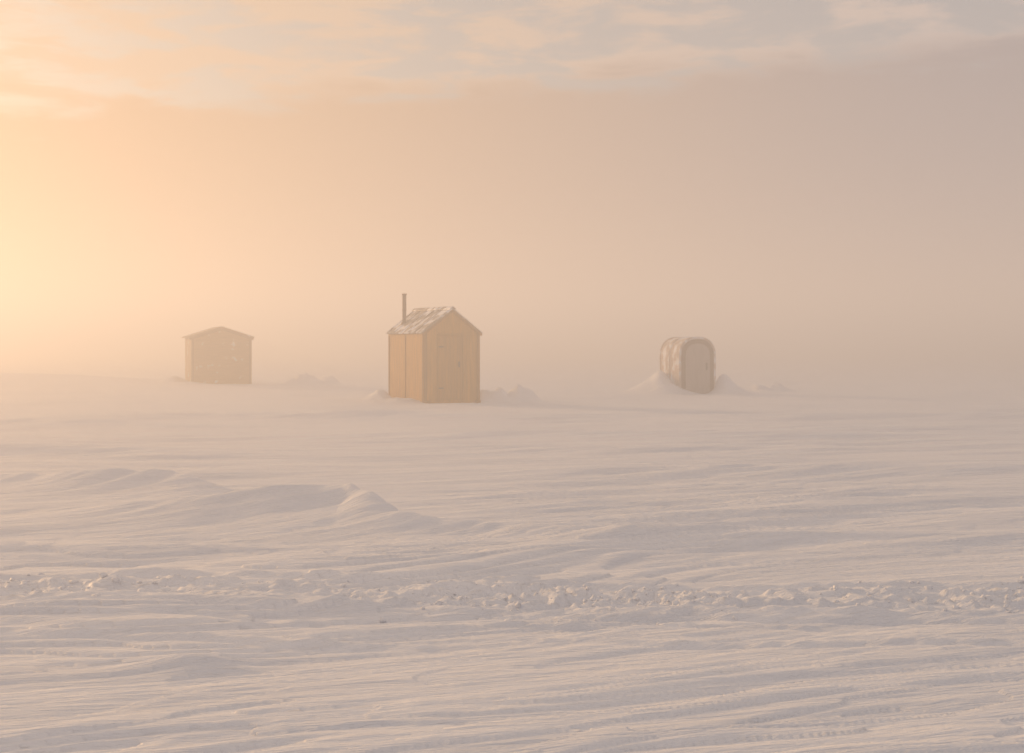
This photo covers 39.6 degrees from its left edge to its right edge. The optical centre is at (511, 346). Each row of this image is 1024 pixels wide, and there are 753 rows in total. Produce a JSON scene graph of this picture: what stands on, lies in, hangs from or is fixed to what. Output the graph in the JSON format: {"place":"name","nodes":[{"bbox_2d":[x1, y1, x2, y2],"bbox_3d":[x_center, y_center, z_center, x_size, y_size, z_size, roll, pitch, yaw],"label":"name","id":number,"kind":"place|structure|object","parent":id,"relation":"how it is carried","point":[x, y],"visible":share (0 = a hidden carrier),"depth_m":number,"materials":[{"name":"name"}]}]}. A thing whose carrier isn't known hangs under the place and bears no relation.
{"place":"outdoors","nodes":[
{"label":"outdoors","id":0,"kind":"place"},
{"bbox_2d":[0,347,1023,752],"bbox_3d":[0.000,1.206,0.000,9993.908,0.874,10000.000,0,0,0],"label":"snow ground","id":1,"kind":"structure","parent":0,"point":[760,485],"depth_m":10.23,"materials":[{"name":"white snow"}]},
{"bbox_2d":[182,326,253,383],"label":"wooden shed","id":2,"kind":"structure","parent":1,"relation":"on","point":[219,355],"depth_m":54.59,"materials":[{"name":"beige wood"}]},
{"bbox_2d":[386,294,481,402],"bbox_3d":[-2.158,0.115,39.029,1.794,3.170,2.600,0,0,-28],"label":"fishing hut","id":3,"kind":"object","parent":1,"relation":"on","point":[433,354],"visible":0.86,"depth_m":38.11,"materials":[{"name":"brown wood"}]},
{"bbox_2d":[440,336,461,399],"bbox_3d":[-1.632,0.570,37.960,0.670,1.700,0.021,0,0,-28],"label":"door","id":4,"kind":"structure","parent":3,"relation":"in","point":[450,373],"depth_m":37.95,"materials":[{"name":"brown wood"}]},
{"bbox_2d":[0,571,1023,627],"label":"snow clumps","id":5,"kind":"object","parent":1,"relation":"on","point":[518,604],"visible":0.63,"depth_m":8.51,"materials":[{"name":"white snow"}]},
{"bbox_2d":[660,336,715,393],"bbox_3d":[5.672,0.740,45.931,1.250,2.120,1.780,0,0,-15],"label":"arched ice shelter","id":6,"kind":"object","parent":1,"relation":"on","point":[688,363],"visible":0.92,"depth_m":45.15,"materials":[{"name":"fabric"}]},
{"bbox_2d":[686,343,709,392],"bbox_3d":[5.893,0.690,45.107,0.820,1.580,0.014,0,0,-15],"label":"door","id":7,"kind":"structure","parent":6,"relation":"in","point":[696,354],"depth_m":45.11,"materials":[{"name":"grey wood"}]},
{"bbox_2d":[0,0,1023,346],"label":"sky","id":8,"kind":"structure","parent":0,"point":[279,173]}
]}

